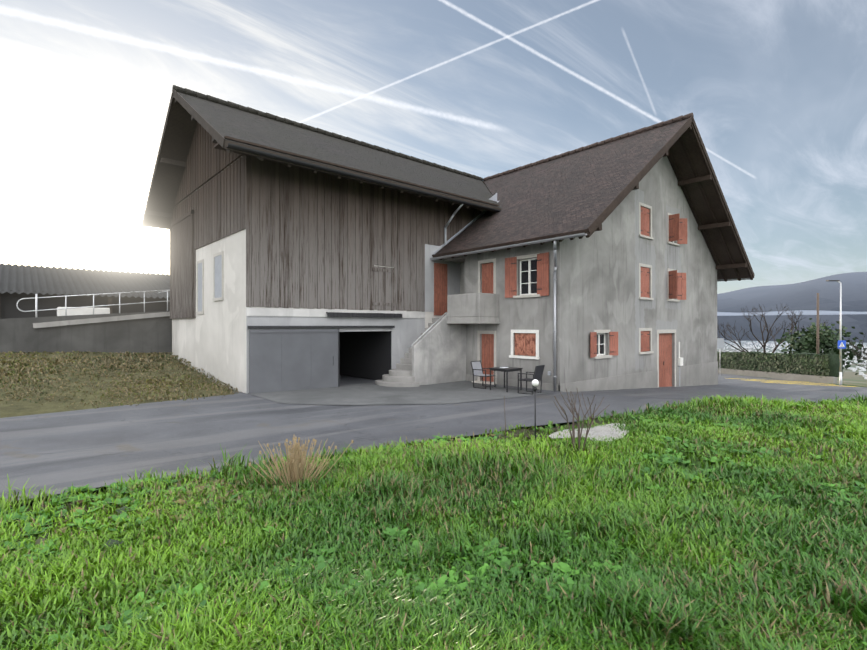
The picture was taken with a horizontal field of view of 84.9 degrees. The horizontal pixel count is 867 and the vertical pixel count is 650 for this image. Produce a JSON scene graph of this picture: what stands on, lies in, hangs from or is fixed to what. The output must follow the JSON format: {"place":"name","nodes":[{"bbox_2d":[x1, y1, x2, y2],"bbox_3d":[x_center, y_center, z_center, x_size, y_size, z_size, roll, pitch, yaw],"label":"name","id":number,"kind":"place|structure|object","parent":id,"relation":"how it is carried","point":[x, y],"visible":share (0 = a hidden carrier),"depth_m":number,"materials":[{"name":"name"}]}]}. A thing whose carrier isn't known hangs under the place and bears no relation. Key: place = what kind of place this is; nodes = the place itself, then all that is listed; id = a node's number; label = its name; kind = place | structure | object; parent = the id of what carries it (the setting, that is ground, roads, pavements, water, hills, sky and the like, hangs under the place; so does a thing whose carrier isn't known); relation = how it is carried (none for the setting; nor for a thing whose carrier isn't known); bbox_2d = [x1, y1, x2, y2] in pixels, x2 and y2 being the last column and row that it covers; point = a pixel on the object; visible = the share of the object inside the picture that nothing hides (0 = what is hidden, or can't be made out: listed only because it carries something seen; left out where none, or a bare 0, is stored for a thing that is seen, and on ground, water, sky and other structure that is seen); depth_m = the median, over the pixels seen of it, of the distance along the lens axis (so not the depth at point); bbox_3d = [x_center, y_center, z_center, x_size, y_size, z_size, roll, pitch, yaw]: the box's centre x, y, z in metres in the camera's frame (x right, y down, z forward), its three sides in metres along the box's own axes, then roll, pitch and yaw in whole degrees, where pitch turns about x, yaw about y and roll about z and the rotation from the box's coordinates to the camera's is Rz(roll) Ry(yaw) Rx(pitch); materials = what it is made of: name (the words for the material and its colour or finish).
{"place":"outdoors","nodes":[
{"label":"outdoors","id":0,"kind":"place"},
{"bbox_2d":[107,296,111,313],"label":"shed posts","id":1,"kind":"object","parent":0,"point":[109,300],"visible":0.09,"depth_m":22.90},
{"bbox_2d":[326,312,401,317],"bbox_3d":[-2.436,-0.356,17.203,3.196,0.160,0.132,0,0,-41],"label":"corrugated barn strip","id":2,"kind":"object","parent":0,"point":[376,315],"visible":1,"depth_m":17.07,"materials":[{"name":"grey metal"}]},
{"bbox_2d":[0,340,866,649],"bbox_3d":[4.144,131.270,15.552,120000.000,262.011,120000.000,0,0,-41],"label":"ground","id":3,"kind":"structure","parent":0,"point":[22,406],"depth_m":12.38,"materials":[{"name":"green plant"}]},
{"bbox_2d":[0,290,169,318],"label":"shed walls","id":4,"kind":"structure","parent":3,"relation":"on","point":[8,306],"depth_m":21.94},
{"bbox_2d":[0,263,169,298],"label":"corrugated roof","id":5,"kind":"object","parent":4,"relation":"on","point":[28,279],"visible":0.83,"depth_m":24.47,"materials":[{"name":"grey metal"}]},
{"bbox_2d":[0,311,171,354],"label":"retaining wall","id":6,"kind":"structure","parent":3,"relation":"on","point":[142,335],"depth_m":19.71,"materials":[{"name":"concrete"}]},
{"bbox_2d":[57,307,109,315],"bbox_3d":[-15.112,-0.476,20.496,1.800,0.550,0.650,0,0,-41],"label":"water trough","id":7,"kind":"object","parent":6,"relation":"on","point":[78,311],"visible":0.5,"depth_m":20.19,"materials":[{"name":"white paint"}]},
{"bbox_2d":[16,290,169,316],"bbox_3d":[-14.888,-0.772,20.942,5.315,1.710,2.535,0,0,-41],"label":"ramp railing","id":8,"kind":"object","parent":6,"relation":"on","point":[36,297],"visible":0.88,"depth_m":19.64,"materials":[{"name":"silver metal"}]},
{"bbox_2d":[33,312,169,327],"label":"ramp kerb","id":9,"kind":"structure","parent":6,"relation":"on","point":[90,320],"depth_m":19.81,"materials":[{"name":"concrete"}]},
{"bbox_2d":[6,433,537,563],"bbox_3d":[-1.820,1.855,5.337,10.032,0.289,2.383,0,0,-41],"label":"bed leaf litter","id":10,"kind":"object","parent":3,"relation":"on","point":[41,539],"visible":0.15,"depth_m":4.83,"materials":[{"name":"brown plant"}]},
{"bbox_2d":[248,434,352,488],"bbox_3d":[-1.565,1.626,5.590,1.181,0.568,1.049,0,0,-41],"label":"dry grass clump","id":11,"kind":"object","parent":3,"relation":"on","point":[297,462],"visible":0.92,"depth_m":5.56,"materials":[{"name":"brown plant"}]},
{"bbox_2d":[172,156,440,392],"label":"barn walls","id":12,"kind":"structure","parent":3,"relation":"on","point":[211,340],"depth_m":17.29,"materials":[{"name":"white paint"}]},
{"bbox_2d":[198,255,221,311],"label":"barn gable shutters","id":13,"kind":"object","parent":12,"relation":"attached to","point":[218,276],"visible":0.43,"depth_m":16.62,"materials":[{"name":"grey wood"}]},
{"bbox_2d":[196,251,223,313],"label":"barn gable surrounds","id":14,"kind":"object","parent":12,"relation":"attached to","point":[214,298],"visible":0.96,"depth_m":16.83,"materials":[{"name":"beige stone"}]},
{"bbox_2d":[142,89,500,226],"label":"roof trim","id":15,"kind":"structure","parent":12,"relation":"on","point":[217,136],"depth_m":16.34,"materials":[{"name":"wood"}]},
{"bbox_2d":[144,98,196,228],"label":"barn roof","id":16,"kind":"structure","parent":15,"relation":"attached to","point":[179,134],"depth_m":19.39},
{"bbox_2d":[176,91,501,208],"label":"barn roof","id":17,"kind":"structure","parent":15,"relation":"on","point":[223,120],"depth_m":18.09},
{"bbox_2d":[172,85,482,180],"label":"barn ridge tiles","id":18,"kind":"object","parent":17,"relation":"on","point":[252,110],"visible":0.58,"depth_m":20.61,"materials":[{"name":"tile"}]},
{"bbox_2d":[214,136,498,208],"bbox_3d":[-1.793,-5.206,17.270,11.450,0.060,1.020,0,0,-41],"label":"roof eave","id":19,"kind":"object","parent":15,"relation":"attached to","point":[218,146],"depth_m":15.58,"materials":[{"name":"brown wood"}]},
{"bbox_2d":[227,143,500,211],"bbox_3d":[-1.344,-4.904,16.746,11.432,0.112,0.160,0,0,-41],"label":"gutter","id":20,"kind":"object","parent":15,"relation":"attached to","point":[246,149],"visible":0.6,"depth_m":15.44,"materials":[{"name":"grey metal"}]},
{"bbox_2d":[170,122,481,318],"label":"wooden wall cladding","id":21,"kind":"structure","parent":12,"relation":"attached to","point":[318,240],"depth_m":16.79,"materials":[{"name":"wood"}]},
{"bbox_2d":[444,204,462,244],"bbox_3d":[0.829,-4.069,19.429,0.090,1.686,1.089,0,0,-41],"label":"downpipe","id":22,"kind":"object","parent":21,"relation":"attached to","point":[447,224],"visible":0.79,"depth_m":19.70,"materials":[{"name":"silver metal"}]},
{"bbox_2d":[246,316,424,393],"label":"garage wall","id":23,"kind":"structure","parent":12,"relation":"attached to","point":[406,333],"depth_m":17.11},
{"bbox_2d":[248,326,394,386],"bbox_3d":[-3.575,1.174,16.230,5.500,2.300,0.130,0,0,-41],"label":"garage door frame","id":24,"kind":"object","parent":23,"relation":"attached to","point":[324,327],"visible":0.71,"depth_m":16.33,"materials":[{"name":"grey metal"}]},
{"bbox_2d":[249,329,337,393],"bbox_3d":[-4.447,1.214,15.420,3.040,2.140,0.085,0,0,-41],"label":"sliding garage door","id":25,"kind":"structure","parent":24,"relation":"hanging from","point":[290,359],"depth_m":15.32,"materials":[{"name":"grey metal"}]},
{"bbox_2d":[246,307,424,317],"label":"concrete beam","id":26,"kind":"structure","parent":12,"relation":"attached to","point":[290,312],"depth_m":15.77,"materials":[{"name":"grey concrete"}]},
{"bbox_2d":[432,193,498,254],"bbox_3d":[1.505,-4.519,20.685,4.052,3.309,0.180,0,0,-41],"label":"roof flashing","id":27,"kind":"object","parent":12,"relation":"attached to","point":[493,197],"visible":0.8,"depth_m":20.79,"materials":[{"name":"silver metal"}]},
{"bbox_2d":[375,323,435,386],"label":"stair steps","id":28,"kind":"structure","parent":3,"relation":"on","point":[400,375],"depth_m":17.11,"materials":[{"name":"grey concrete"}]},
{"bbox_2d":[0,373,866,501],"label":"asphalt yard","id":29,"kind":"structure","parent":3,"relation":"on","point":[93,448],"depth_m":9.66,"materials":[{"name":"grey asphalt"}]},
{"bbox_2d":[248,381,548,404],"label":"paved forecourt","id":30,"kind":"structure","parent":29,"relation":"on","point":[438,393],"depth_m":14.60,"materials":[{"name":"concrete"}]},
{"bbox_2d":[471,361,494,388],"bbox_3d":[1.740,1.738,16.687,0.667,0.914,0.585,0,0,43],"label":"chair frame","id":31,"kind":"object","parent":30,"relation":"on","point":[485,376],"visible":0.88,"depth_m":16.63,"materials":[{"name":"black metal"}]},
{"bbox_2d":[472,361,491,375],"bbox_3d":[1.735,1.541,16.692,0.634,0.463,0.500,0,0,43],"label":"chair seat","id":32,"kind":"object","parent":31,"relation":"attached to","point":[476,365],"visible":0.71,"depth_m":16.82,"materials":[{"name":"grey fabric"}]},
{"bbox_2d":[489,366,522,391],"bbox_3d":[2.436,1.819,15.980,0.800,0.750,0.800,0,0,-41],"label":"garden table","id":33,"kind":"object","parent":30,"relation":"on","point":[509,369],"visible":0.85,"depth_m":15.80,"materials":[{"name":"black metal"}]},
{"bbox_2d":[518,365,544,394],"bbox_3d":[3.146,1.738,15.261,0.667,0.914,0.585,0,0,40],"label":"chair frame","id":34,"kind":"object","parent":30,"relation":"on","point":[532,391],"visible":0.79,"depth_m":15.24,"materials":[{"name":"black metal"}]},
{"bbox_2d":[519,366,543,380],"bbox_3d":[3.151,1.541,15.257,0.634,0.463,0.500,0,0,40],"label":"chair seat","id":35,"kind":"object","parent":34,"relation":"attached to","point":[538,373],"visible":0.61,"depth_m":15.13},
{"bbox_2d":[730,378,854,386],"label":"road crossing markings","id":36,"kind":"object","parent":29,"relation":"on","point":[792,382],"depth_m":32.22,"materials":[{"name":"yellow paint"}]},
{"bbox_2d":[0,403,866,649],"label":"weeds","id":37,"kind":"object","parent":3,"relation":"on","point":[564,567],"visible":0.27,"depth_m":3.55,"materials":[{"name":"green plant"}]},
{"bbox_2d":[504,396,505,441],"bbox_3d":[1.129,1.510,7.456,0.040,0.800,0.014,0,0,4],"label":"young stem","id":38,"kind":"object","parent":3,"relation":"on","point":[505,420],"visible":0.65,"depth_m":7.45,"materials":[{"name":"plant"}]},
{"bbox_2d":[534,386,536,440],"bbox_3d":[1.654,1.531,7.705,0.057,1.060,0.060,0,0,-41],"label":"lamp post","id":39,"kind":"object","parent":3,"relation":"on","point":[535,388],"visible":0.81,"depth_m":7.69,"materials":[{"name":"grey metal"}]},
{"bbox_2d":[532,379,538,385],"bbox_3d":[1.654,0.941,7.705,0.116,0.116,0.116,0,0,-41],"label":"globe lamp","id":40,"kind":"object","parent":39,"relation":"on","point":[535,382],"visible":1,"depth_m":7.67,"materials":[{"name":"white glass"}]},
{"bbox_2d":[443,156,716,386],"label":"house walls","id":41,"kind":"structure","parent":3,"relation":"on","point":[597,280],"depth_m":18.33,"materials":[{"name":"grey paint"}]},
{"bbox_2d":[432,293,499,323],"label":"balcony parapet","id":42,"kind":"structure","parent":41,"relation":"attached to","point":[476,308],"depth_m":17.27,"materials":[{"name":"grey concrete"}]},
{"bbox_2d":[515,333,535,355],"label":"rust shutters","id":43,"kind":"object","parent":41,"relation":"attached to","point":[525,344],"visible":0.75,"depth_m":16.67,"materials":[{"name":"orange wood"}]},
{"bbox_2d":[434,263,671,386],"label":"doors","id":44,"kind":"structure","parent":41,"relation":"in","point":[440,309],"depth_m":19.65,"materials":[{"name":"red wood"}]},
{"bbox_2d":[553,240,556,390],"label":"house downpipes","id":45,"kind":"object","parent":41,"relation":"attached to","point":[554,318],"visible":0.96,"depth_m":15.55,"materials":[{"name":"silver metal"}]},
{"bbox_2d":[432,118,688,257],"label":"house roof","id":46,"kind":"structure","parent":41,"relation":"on","point":[576,193],"depth_m":18.63,"materials":[{"name":"tile"}]},
{"bbox_2d":[483,113,693,180],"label":"house ridge tiles","id":47,"kind":"object","parent":46,"relation":"on","point":[654,126],"visible":0.71,"depth_m":22.30,"materials":[{"name":"brown tile"}]},
{"bbox_2d":[430,233,749,281],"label":"house gutters","id":48,"kind":"object","parent":46,"relation":"attached to","point":[520,244],"visible":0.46,"depth_m":16.34,"materials":[{"name":"silver metal"}]},
{"bbox_2d":[472,202,679,386],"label":"house stone surrounds","id":49,"kind":"object","parent":41,"relation":"attached to","point":[538,295],"visible":0.73,"depth_m":19.24,"materials":[{"name":"grey stone"}]},
{"bbox_2d":[466,361,717,391],"bbox_3d":[8.147,3.479,21.979,14.560,3.090,4.430,0,0,-41],"label":"wall base","id":50,"kind":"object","parent":41,"relation":"attached to","point":[700,374],"depth_m":18.92,"materials":[{"name":"grey concrete"}]},
{"bbox_2d":[505,206,686,357],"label":"window shutters","id":51,"kind":"object","parent":41,"relation":"attached to","point":[678,232],"visible":0.81,"depth_m":19.52,"materials":[{"name":"red wood"}]},
{"bbox_2d":[511,210,681,353],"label":"shutter hinges","id":52,"kind":"object","parent":51,"relation":"attached to","point":[641,271],"visible":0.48,"depth_m":19.60,"materials":[{"name":"black metal"}]},
{"bbox_2d":[509,330,682,365],"bbox_3d":[7.398,1.019,18.978,10.034,1.710,1.270,0,0,-29],"label":"window surround","id":53,"kind":"object","parent":41,"relation":"attached to","point":[680,360],"visible":0.88,"depth_m":16.75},
{"bbox_2d":[439,116,754,281],"bbox_3d":[8.471,-5.417,21.898,16.236,6.141,6.670,0,0,-41],"label":"roof timber","id":54,"kind":"object","parent":41,"relation":"attached to","point":[609,209],"visible":0.44,"depth_m":20.92,"materials":[{"name":"brown wood"}]},
{"bbox_2d":[482,123,752,279],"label":"house roof","id":55,"kind":"structure","parent":54,"relation":"attached to","point":[686,173],"depth_m":22.25,"materials":[{"name":"brown wood"}]},
{"bbox_2d":[520,241,673,355],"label":"window panes","id":56,"kind":"structure","parent":41,"relation":"in","point":[530,282],"depth_m":16.73,"materials":[{"name":"white wood"}]},
{"bbox_2d":[521,241,672,353],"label":"window frames","id":57,"kind":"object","parent":56,"relation":"in","point":[524,277],"depth_m":16.79,"materials":[{"name":"white wood"}]},
{"bbox_2d":[554,389,609,449],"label":"bare shrub twigs","id":58,"kind":"object","parent":3,"relation":"on","point":[573,430],"visible":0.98,"depth_m":6.94,"materials":[{"name":"brown"}]},
{"bbox_2d":[549,423,628,441],"bbox_3d":[2.958,1.886,8.416,2.213,0.084,1.164,0,0,-41],"label":"rock","id":59,"kind":"object","parent":3,"relation":"on","point":[604,430],"visible":0.62,"depth_m":8.19,"materials":[{"name":"grey stone"}]},
{"bbox_2d":[717,338,723,348],"bbox_3d":[23.150,1.479,38.271,0.600,0.840,0.012,0,0,-1],"label":"road sign back","id":60,"kind":"object","parent":3,"relation":"on","point":[720,343],"visible":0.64,"depth_m":38.27,"materials":[{"name":"grey metal"}]},
{"bbox_2d":[717,303,831,352],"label":"bare tree","id":61,"kind":"object","parent":3,"relation":"on","point":[767,338],"visible":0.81,"depth_m":60.18,"materials":[{"name":"brown plant"}]},
{"bbox_2d":[718,368,836,383],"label":"roadside wall","id":62,"kind":"structure","parent":3,"relation":"on","point":[809,378],"depth_m":37.62,"materials":[{"name":"concrete"}]},
{"bbox_2d":[717,351,842,377],"bbox_3d":[27.547,3.804,56.069,1.293,3.572,45.204,0,0,-2],"label":"hedge","id":63,"kind":"object","parent":3,"relation":"on","point":[774,367],"depth_m":37.65,"materials":[{"name":"green plant"}]},
{"bbox_2d":[724,341,866,378],"bbox_3d":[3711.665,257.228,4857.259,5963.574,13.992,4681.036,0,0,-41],"label":"valley town buildings","id":64,"kind":"structure","parent":3,"relation":"on","point":[853,369],"depth_m":4605.72,"materials":[{"name":"grey"}]},
{"bbox_2d":[816,293,818,353],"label":"wooden utility pole","id":65,"kind":"object","parent":3,"relation":"on","point":[817,342],"visible":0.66,"depth_m":42.48,"materials":[{"name":"wood"}]},
{"bbox_2d":[776,318,866,374],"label":"bush","id":66,"kind":"object","parent":3,"relation":"on","point":[828,340],"depth_m":53.00,"materials":[{"name":"green plant"}]},
{"bbox_2d":[837,281,841,384],"bbox_3d":[27.265,0.691,31.854,0.344,7.333,0.164,0,0,4],"label":"street lamp pole","id":67,"kind":"object","parent":3,"relation":"on","point":[840,377],"visible":0.77,"depth_m":31.81,"materials":[{"name":"grey metal"}]},
{"bbox_2d":[838,340,845,348],"bbox_3d":[27.356,1.307,31.768,0.540,0.540,0.016,0,0,-1],"label":"pedestrian crossing sign","id":68,"kind":"object","parent":67,"relation":"attached to","point":[842,341],"visible":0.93,"depth_m":31.76,"materials":[{"name":"blue metal"}]},
{"bbox_2d":[846,334,866,369],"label":"bush","id":69,"kind":"object","parent":3,"relation":"on","point":[857,353],"visible":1,"depth_m":47.91,"materials":[{"name":"plant"}]},
{"bbox_2d":[0,0,866,293],"label":"sky","id":70,"kind":"structure","parent":0,"point":[775,91],"materials":[{"name":"blue"}]},
{"bbox_2d":[412,313,465,384],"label":"stair cheek wall","id":71,"kind":"structure","parent":0,"point":[439,351],"depth_m":17.90,"materials":[{"name":"grey concrete"}]},
{"bbox_2d":[411,312,446,345],"bbox_3d":[-0.146,0.128,17.612,1.740,1.245,0.040,0,0,-41],"label":"stair handrail","id":72,"kind":"object","parent":71,"relation":"on","point":[429,328],"visible":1,"depth_m":17.52,"materials":[{"name":"silver metal"}]},
{"bbox_2d":[425,244,459,311],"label":"wall","id":73,"kind":"structure","parent":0,"point":[453,278],"depth_m":19.47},
{"bbox_2d":[548,366,679,385],"bbox_3d":[5.844,1.549,20.813,9.660,2.550,5.740,0,0,-41],"label":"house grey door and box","id":74,"kind":"structure","parent":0,"point":[549,372],"depth_m":21.81,"materials":[{"name":"grey metal"}]},
{"bbox_2d":[717,272,866,342],"bbox_3d":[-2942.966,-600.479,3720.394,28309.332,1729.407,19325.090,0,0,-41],"label":"hills","id":75,"kind":"structure","parent":0,"point":[798,296],"depth_m":9060.85,"materials":[{"name":"grey"}]},
{"bbox_2d":[717,310,866,315],"bbox_3d":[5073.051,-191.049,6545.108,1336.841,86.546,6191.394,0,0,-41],"label":"fog bank","id":76,"kind":"structure","parent":0,"point":[808,312],"depth_m":6965.98,"materials":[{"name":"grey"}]}
]}

